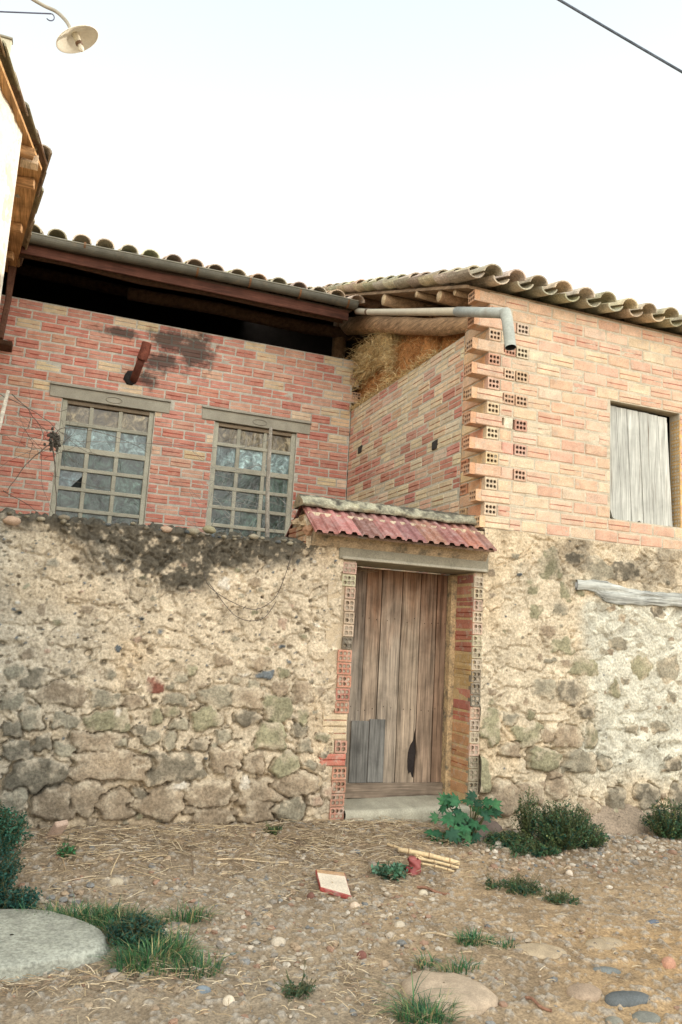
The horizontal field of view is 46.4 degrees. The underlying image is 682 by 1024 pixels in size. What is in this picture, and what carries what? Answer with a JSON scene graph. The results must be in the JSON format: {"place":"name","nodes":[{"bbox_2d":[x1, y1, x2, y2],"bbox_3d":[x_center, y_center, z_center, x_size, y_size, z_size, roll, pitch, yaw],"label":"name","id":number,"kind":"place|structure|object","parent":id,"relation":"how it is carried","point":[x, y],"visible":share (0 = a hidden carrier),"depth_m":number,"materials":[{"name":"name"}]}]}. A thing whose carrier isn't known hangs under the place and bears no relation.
{"place":"outdoors","nodes":[
{"label":"outdoors","id":0,"kind":"place"},
{"bbox_2d":[0,0,98,53],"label":"street lamp","id":1,"kind":"object","parent":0,"point":[75,39],"visible":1,"depth_m":6.20,"materials":[{"name":"metal"}]},
{"bbox_2d":[0,811,681,1023],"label":"ground","id":2,"kind":"structure","parent":0,"point":[519,968],"depth_m":4.52,"materials":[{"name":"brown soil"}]},
{"bbox_2d":[0,800,33,855],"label":"bush","id":3,"kind":"object","parent":2,"relation":"on","point":[12,832],"visible":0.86,"depth_m":4.95,"materials":[{"name":"green plant"}]},
{"bbox_2d":[0,835,43,908],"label":"bush","id":4,"kind":"object","parent":2,"relation":"on","point":[7,870],"visible":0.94,"depth_m":4.42,"materials":[{"name":"green plant"}]},
{"bbox_2d":[0,37,51,339],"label":"white house","id":5,"kind":"structure","parent":2,"relation":"on","point":[25,155],"depth_m":6.48,"materials":[{"name":"white paint"}]},
{"bbox_2d":[0,34,12,54],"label":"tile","id":6,"kind":"object","parent":5,"relation":"on","point":[8,40],"visible":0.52,"depth_m":5.98,"materials":[{"name":"paint"}]},
{"bbox_2d":[0,909,110,982],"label":"stone slab","id":7,"kind":"structure","parent":2,"relation":"on","point":[41,942],"depth_m":3.84,"materials":[{"name":"grey stone"}]},
{"bbox_2d":[46,820,67,838],"bbox_3d":[-1.874,2.100,5.251,0.113,0.135,0.100,-3,-11,33],"label":"brick fragment","id":8,"kind":"object","parent":2,"relation":"on","point":[57,828],"visible":0.82,"depth_m":5.22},
{"bbox_2d":[56,836,76,859],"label":"ground weed","id":9,"kind":"object","parent":2,"relation":"on","point":[68,850],"visible":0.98,"depth_m":5.05,"materials":[{"name":"green plant"}]},
{"bbox_2d":[11,893,173,943],"bbox_3d":[-1.316,2.155,4.262,0.993,0.127,0.638,-1,-10,26],"label":"grass tuft","id":10,"kind":"object","parent":2,"relation":"on","point":[98,915],"visible":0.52,"depth_m":4.33,"materials":[{"name":"green plant"}]},
{"bbox_2d":[105,972,125,981],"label":"cobble","id":11,"kind":"object","parent":2,"relation":"on","point":[110,976],"visible":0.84,"depth_m":3.61,"materials":[{"name":"stone"}]},
{"bbox_2d":[109,877,122,885],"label":"pebble","id":12,"kind":"object","parent":2,"relation":"on","point":[115,881],"visible":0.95,"depth_m":4.84,"materials":[{"name":"stone"}]},
{"bbox_2d":[98,944,150,962],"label":"grass tuft","id":13,"kind":"object","parent":2,"relation":"on","point":[125,955],"visible":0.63,"depth_m":3.83,"materials":[{"name":"green plant"}]},
{"bbox_2d":[102,908,166,952],"bbox_3d":[-1.038,2.110,4.035,0.331,0.213,0.301,7,-10,-20],"label":"ground weed","id":14,"kind":"object","parent":2,"relation":"on","point":[132,931],"visible":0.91,"depth_m":4.00,"materials":[{"name":"green plant"}]},
{"bbox_2d":[85,915,238,981],"bbox_3d":[-0.880,2.110,3.872,0.760,0.135,0.731,7,-10,-20],"label":"grass tuft","id":15,"kind":"object","parent":2,"relation":"on","point":[173,947],"visible":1,"depth_m":3.81,"materials":[{"name":"green plant"}]},
{"bbox_2d":[0,507,343,828],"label":"stone wall","id":16,"kind":"structure","parent":2,"relation":"on","point":[147,676],"depth_m":5.81,"materials":[{"name":"beige stone"}]},
{"bbox_2d":[0,390,9,429],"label":"wooden stake","id":17,"kind":"object","parent":16,"relation":"on","point":[3,409],"visible":1,"depth_m":5.93,"materials":[{"name":"beige wood"}]},
{"bbox_2d":[0,393,144,514],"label":"dead vine","id":18,"kind":"object","parent":16,"relation":"on","point":[54,437],"visible":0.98,"depth_m":6.02,"materials":[{"name":"brown plant"}]},
{"bbox_2d":[203,548,293,620],"bbox_3d":[-0.706,0.532,6.093,0.705,0.604,0.061,7,-10,-20],"label":"barbed wire","id":19,"kind":"object","parent":16,"relation":"attached to","point":[245,606],"visible":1,"depth_m":6.06,"materials":[{"name":"brown metal"}]},
{"bbox_2d":[265,427,271,536],"bbox_3d":[-0.583,-0.095,6.491,0.099,1.216,0.042,7,-10,-20],"label":"wooden stake","id":20,"kind":"object","parent":16,"relation":"on","point":[267,497],"visible":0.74,"depth_m":6.49,"materials":[{"name":"grey wood"}]},
{"bbox_2d":[56,438,272,447],"bbox_3d":[-1.351,-0.574,6.267,1.663,0.244,0.035,6,-10,-18],"label":"fence wire","id":21,"kind":"object","parent":20,"relation":"attached to","point":[163,444],"visible":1,"depth_m":6.21,"materials":[{"name":"grey metal"}]},
{"bbox_2d":[178,440,297,535],"bbox_3d":[-0.783,-0.090,6.429,1.039,1.021,0.153,7,-10,-20],"label":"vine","id":22,"kind":"object","parent":20,"relation":"attached to","point":[233,496],"visible":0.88,"depth_m":6.39,"materials":[{"name":"brown plant"}]},
{"bbox_2d":[0,224,375,537],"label":"brick shed","id":23,"kind":"structure","parent":2,"relation":"on","point":[151,346],"depth_m":9.56,"materials":[{"name":"brick"}]},
{"bbox_2d":[49,399,153,524],"bbox_3d":[-2.776,-0.268,9.194,1.040,1.965,0.070,7,-10,-20],"label":"window","id":24,"kind":"structure","parent":23,"relation":"in","point":[126,503],"depth_m":9.23,"materials":[{"name":"glass"}]},
{"bbox_2d":[206,422,295,537],"bbox_3d":[-1.127,-0.075,9.808,1.050,1.965,0.070,7,-10,-20],"label":"window","id":25,"kind":"structure","parent":23,"relation":"in","point":[227,442],"depth_m":9.84,"materials":[{"name":"glass"}]},
{"bbox_2d":[354,307,515,350],"bbox_3d":[0.782,-1.919,8.122,0.098,1.700,3.578,7,-10,-20],"label":"drainpipe","id":26,"kind":"object","parent":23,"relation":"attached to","point":[504,314],"visible":1,"depth_m":7.07,"materials":[{"name":"paint"}]},
{"bbox_2d":[150,896,230,924],"bbox_3d":[-0.838,2.196,4.378,0.567,0.126,0.407,7,-10,-20],"label":"grass tuft","id":27,"kind":"object","parent":2,"relation":"on","point":[187,916],"visible":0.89,"depth_m":4.41,"materials":[{"name":"green plant"}]},
{"bbox_2d":[194,985,210,993],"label":"pebble","id":28,"kind":"object","parent":2,"relation":"on","point":[207,989],"visible":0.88,"depth_m":3.56,"materials":[{"name":"stone"}]},
{"bbox_2d":[223,995,234,1005],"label":"pebble","id":29,"kind":"object","parent":2,"relation":"on","point":[230,998],"visible":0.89,"depth_m":3.47,"materials":[{"name":"stone"}]},
{"bbox_2d":[217,858,288,862],"bbox_3d":[-0.588,2.329,5.320,0.480,0.033,0.024,5,-9,-12],"label":"stick","id":30,"kind":"object","parent":2,"relation":"on","point":[245,859],"visible":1,"depth_m":5.31,"materials":[{"name":"beige wood"}]},
{"bbox_2d":[263,821,283,834],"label":"ground weed","id":31,"kind":"object","parent":2,"relation":"on","point":[276,829],"visible":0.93,"depth_m":5.70,"materials":[{"name":"green plant"}]},
{"bbox_2d":[271,937,285,945],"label":"pebble","id":32,"kind":"object","parent":2,"relation":"on","point":[276,941],"visible":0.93,"depth_m":4.15,"materials":[{"name":"stone"}]},
{"bbox_2d":[274,961,315,1001],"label":"ground weed","id":33,"kind":"object","parent":2,"relation":"on","point":[303,988],"visible":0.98,"depth_m":3.59,"materials":[{"name":"green plant"}]},
{"bbox_2d":[307,892,314,898],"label":"pebble","id":34,"kind":"object","parent":2,"relation":"on","point":[310,895],"visible":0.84,"depth_m":4.88,"materials":[{"name":"stone"}]},
{"bbox_2d":[315,869,350,898],"bbox_3d":[-0.053,2.384,5.103,0.197,0.083,0.370,4,-9,-6],"label":"broken tile","id":35,"kind":"object","parent":2,"relation":"on","point":[338,886],"visible":1,"depth_m":5.09,"materials":[{"name":"ceramic"}]},
{"bbox_2d":[0,814,681,1023],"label":"straw litter","id":36,"kind":"object","parent":2,"relation":"on","point":[161,833],"visible":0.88,"depth_m":5.17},
{"bbox_2d":[350,902,359,907],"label":"pebble","id":37,"kind":"object","parent":2,"relation":"on","point":[354,904],"visible":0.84,"depth_m":4.74,"materials":[{"name":"stone"}]},
{"bbox_2d":[357,950,366,958],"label":"pebble","id":38,"kind":"object","parent":2,"relation":"on","point":[362,954],"visible":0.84,"depth_m":4.05,"materials":[{"name":"stone"}]},
{"bbox_2d":[285,494,496,825],"bbox_3d":[0.374,1.317,6.656,1.766,2.788,0.877,7,-10,-20],"label":"gateway","id":39,"kind":"object","parent":2,"relation":"on","point":[403,718],"visible":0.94,"depth_m":6.77,"materials":[{"name":"brick"}]},
{"bbox_2d":[356,566,375,572],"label":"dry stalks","id":40,"kind":"object","parent":39,"relation":"attached to","point":[363,570],"visible":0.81,"depth_m":6.85,"materials":[{"name":"plant"}]},
{"bbox_2d":[344,567,447,798],"bbox_3d":[0.442,1.463,6.866,1.076,1.915,0.070,7,-10,-20],"label":"door","id":41,"kind":"structure","parent":39,"relation":"in","point":[395,719],"depth_m":6.87,"materials":[{"name":"brown wood"}]},
{"bbox_2d":[369,861,412,881],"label":"ground weed","id":42,"kind":"object","parent":2,"relation":"on","point":[385,871],"visible":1,"depth_m":5.36,"materials":[{"name":"green plant"}]},
{"bbox_2d":[394,920,404,926],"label":"pebble","id":43,"kind":"object","parent":2,"relation":"on","point":[399,923],"visible":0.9,"depth_m":4.48,"materials":[{"name":"stone"}]},
{"bbox_2d":[387,843,423,857],"bbox_3d":[0.467,2.430,5.692,0.288,0.086,0.020,0,-10,18],"label":"dry cane","id":44,"kind":"object","parent":2,"relation":"on","point":[393,846],"visible":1,"depth_m":5.71,"materials":[{"name":"plant"}]},
{"bbox_2d":[405,855,420,875],"bbox_3d":[0.495,2.434,5.489,0.132,0.109,0.091,7,-10,-20],"label":"crushed can","id":45,"kind":"object","parent":2,"relation":"on","point":[414,862],"visible":0.98,"depth_m":5.46,"materials":[{"name":"paint"}]},
{"bbox_2d":[358,964,483,1023],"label":"grass tuft","id":46,"kind":"object","parent":2,"relation":"on","point":[419,1007],"visible":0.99,"depth_m":3.47,"materials":[{"name":"green plant"}]},
{"bbox_2d":[418,889,427,894],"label":"pebble","id":47,"kind":"object","parent":2,"relation":"on","point":[422,892],"visible":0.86,"depth_m":5.08,"materials":[{"name":"stone"}]},
{"bbox_2d":[398,847,459,865],"bbox_3d":[0.626,2.450,5.665,0.443,0.096,0.039,3,-9,4],"label":"dry cane","id":48,"kind":"object","parent":2,"relation":"on","point":[428,855],"visible":1,"depth_m":5.65,"materials":[{"name":"plant"}]},
{"bbox_2d":[417,886,448,894],"bbox_3d":[0.596,2.452,5.159,0.224,0.029,0.030,-1,-10,27],"label":"stick","id":49,"kind":"object","parent":2,"relation":"on","point":[429,889],"visible":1,"depth_m":5.16,"materials":[{"name":"brown wood"}]},
{"bbox_2d":[416,857,458,867],"bbox_3d":[0.655,2.469,5.609,0.352,0.065,0.023,3,-9,3],"label":"dry cane","id":50,"kind":"object","parent":2,"relation":"on","point":[439,862],"visible":0.88,"depth_m":5.60,"materials":[{"name":"plant"}]},
{"bbox_2d":[421,862,453,871],"bbox_3d":[0.653,2.476,5.553,0.270,0.051,0.018,2,-9,6],"label":"dry cane","id":51,"kind":"object","parent":2,"relation":"on","point":[437,866],"visible":0.89,"depth_m":5.54,"materials":[{"name":"plant"}]},
{"bbox_2d":[421,932,465,938],"bbox_3d":[0.573,2.322,4.369,0.264,0.018,0.022,2,-9,7],"label":"stick","id":52,"kind":"object","parent":2,"relation":"on","point":[438,933],"visible":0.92,"depth_m":4.38,"materials":[{"name":"beige wood"}]},
{"bbox_2d":[409,948,485,974],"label":"grass tuft","id":53,"kind":"object","parent":2,"relation":"on","point":[454,965],"visible":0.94,"depth_m":3.98,"materials":[{"name":"green plant"}]},
{"bbox_2d":[401,970,498,1020],"bbox_3d":[0.501,2.231,3.702,0.449,0.094,0.448,7,-10,-20],"label":"boulder","id":54,"kind":"object","parent":2,"relation":"on","point":[480,998],"visible":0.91,"depth_m":3.62,"materials":[{"name":"stone"}]},
{"bbox_2d":[424,790,503,846],"bbox_3d":[0.964,2.424,6.151,0.835,0.500,0.367,10,-12,-38],"label":"fig plant","id":55,"kind":"object","parent":2,"relation":"on","point":[463,827],"visible":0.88,"depth_m":6.10,"materials":[{"name":"green plant"}]},
{"bbox_2d":[445,925,517,948],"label":"grass tuft","id":56,"kind":"object","parent":2,"relation":"on","point":[470,937],"visible":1,"depth_m":4.31,"materials":[{"name":"green plant"}]},
{"bbox_2d":[475,818,502,838],"bbox_3d":[1.134,2.579,6.428,0.424,0.213,0.241,7,-10,-20],"label":"boulder","id":57,"kind":"object","parent":2,"relation":"on","point":[492,825],"visible":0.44,"depth_m":6.38,"materials":[{"name":"stone"}]},
{"bbox_2d":[494,841,503,847],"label":"pebble","id":58,"kind":"object","parent":2,"relation":"on","point":[498,844],"visible":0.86,"depth_m":6.02,"materials":[{"name":"stone"}]},
{"bbox_2d":[323,264,681,830],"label":"brick barn","id":59,"kind":"structure","parent":2,"relation":"on","point":[547,451],"depth_m":7.36,"materials":[{"name":"brick"}]},
{"bbox_2d":[355,363,394,406],"bbox_3d":[0.584,-1.358,10.150,0.618,0.982,1.381,7,-10,-20],"label":"hay bale","id":60,"kind":"object","parent":59,"relation":"on","point":[377,379],"visible":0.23,"depth_m":10.08},
{"bbox_2d":[353,330,411,384],"bbox_3d":[0.551,-1.980,10.254,0.638,0.659,1.248,7,-10,-20],"label":"hay bale","id":61,"kind":"object","parent":60,"relation":"on","point":[383,337],"visible":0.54,"depth_m":9.91},
{"bbox_2d":[343,308,441,413],"bbox_3d":[0.494,-1.901,9.629,0.419,1.174,3.122,7,-10,-20],"label":"loose hay","id":62,"kind":"object","parent":59,"relation":"on","point":[391,363],"visible":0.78,"depth_m":9.71,"materials":[{"name":"plant"}]},
{"bbox_2d":[389,316,443,380],"bbox_3d":[0.988,-1.578,9.081,0.640,1.128,1.242,7,-10,-20],"label":"hay bale","id":63,"kind":"object","parent":59,"relation":"on","point":[412,345],"visible":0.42,"depth_m":9.01},
{"bbox_2d":[437,333,464,350],"bbox_3d":[1.349,-1.595,8.211,0.624,0.879,0.890,7,-10,-20],"label":"hay bale","id":64,"kind":"object","parent":59,"relation":"on","point":[447,341],"visible":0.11,"depth_m":8.31},
{"bbox_2d":[504,836,530,858],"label":"ground weed","id":65,"kind":"object","parent":2,"relation":"on","point":[511,847],"visible":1,"depth_m":5.95,"materials":[{"name":"green plant"}]},
{"bbox_2d":[485,872,582,904],"bbox_3d":[1.273,2.484,5.240,0.693,0.176,0.342,-4,-12,38],"label":"mat weed","id":66,"kind":"object","parent":2,"relation":"on","point":[514,886],"visible":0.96,"depth_m":5.22,"materials":[{"name":"green plant"}]},
{"bbox_2d":[525,996,551,1011],"bbox_3d":[0.902,2.250,3.644,0.024,0.027,0.144,11,-12,-38],"label":"stick","id":67,"kind":"object","parent":2,"relation":"on","point":[537,1003],"visible":1,"depth_m":3.64,"materials":[{"name":"brown wood"}]},
{"bbox_2d":[516,943,566,958],"bbox_3d":[1.066,2.362,4.279,0.310,0.045,0.218,7,-10,-20],"label":"cobble","id":68,"kind":"object","parent":2,"relation":"on","point":[540,951],"visible":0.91,"depth_m":4.25,"materials":[{"name":"stone"}]},
{"bbox_2d":[482,786,611,857],"bbox_3d":[1.623,2.417,6.213,1.139,0.494,0.475,7,-10,-20],"label":"weed bush","id":69,"kind":"object","parent":2,"relation":"on","point":[557,831],"visible":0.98,"depth_m":6.17,"materials":[{"name":"green plant"}]},
{"bbox_2d":[565,870,572,875],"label":"pebble","id":70,"kind":"object","parent":2,"relation":"on","point":[569,872],"visible":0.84,"depth_m":5.72,"materials":[{"name":"stone"}]},
{"bbox_2d":[566,983,602,1001],"bbox_3d":[1.163,2.299,3.807,0.197,0.058,0.159,7,-10,-20],"label":"cobble","id":71,"kind":"object","parent":2,"relation":"on","point":[583,991],"visible":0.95,"depth_m":3.77,"materials":[{"name":"stone"}]},
{"bbox_2d":[585,937,622,949],"bbox_3d":[1.466,2.407,4.429,0.267,0.047,0.173,7,-10,-20],"label":"cobble","id":72,"kind":"object","parent":2,"relation":"on","point":[601,944],"visible":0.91,"depth_m":4.40,"materials":[{"name":"stone"}]},
{"bbox_2d":[593,966,620,973],"bbox_3d":[1.353,2.345,4.058,0.158,0.045,0.088,2,-9,8],"label":"cobble","id":73,"kind":"object","parent":2,"relation":"on","point":[607,970],"visible":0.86,"depth_m":4.04,"materials":[{"name":"stone"}]},
{"bbox_2d":[605,1016,623,1023],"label":"pebble","id":74,"kind":"object","parent":2,"relation":"on","point":[614,1020],"visible":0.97,"depth_m":3.54,"materials":[{"name":"stone"}]},
{"bbox_2d":[584,803,649,834],"bbox_3d":[2.372,2.697,7.049,0.770,0.529,0.578,7,-10,-20],"label":"rock","id":75,"kind":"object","parent":2,"relation":"on","point":[627,822],"depth_m":6.92,"materials":[{"name":"beige stone"}]},
{"bbox_2d":[605,990,649,1006],"bbox_3d":[1.360,2.304,3.764,0.249,0.061,0.127,7,-10,-20],"label":"cobble","id":76,"kind":"object","parent":2,"relation":"on","point":[623,998],"visible":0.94,"depth_m":3.73,"materials":[{"name":"stone"}]},
{"bbox_2d":[632,1011,660,1022],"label":"cobble","id":77,"kind":"object","parent":2,"relation":"on","point":[645,1016],"visible":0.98,"depth_m":3.58,"materials":[{"name":"stone"}]},
{"bbox_2d":[648,919,659,923],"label":"cobble","id":78,"kind":"object","parent":2,"relation":"on","point":[651,921],"visible":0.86,"depth_m":4.81,"materials":[{"name":"stone"}]},
{"bbox_2d":[639,796,681,839],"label":"weed bush","id":79,"kind":"object","parent":2,"relation":"on","point":[667,824],"visible":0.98,"depth_m":6.80,"materials":[{"name":"green plant"}]},
{"bbox_2d":[661,956,675,968],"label":"pebble","id":80,"kind":"object","parent":2,"relation":"on","point":[667,962],"visible":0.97,"depth_m":4.19,"materials":[{"name":"stone"}]},
{"bbox_2d":[0,0,681,314],"label":"sky","id":81,"kind":"structure","parent":0,"point":[314,143],"materials":[{"name":"white"}]},
{"bbox_2d":[557,0,681,72],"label":"overhead cable","id":82,"kind":"object","parent":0,"point":[620,36],"visible":1,"depth_m":6.99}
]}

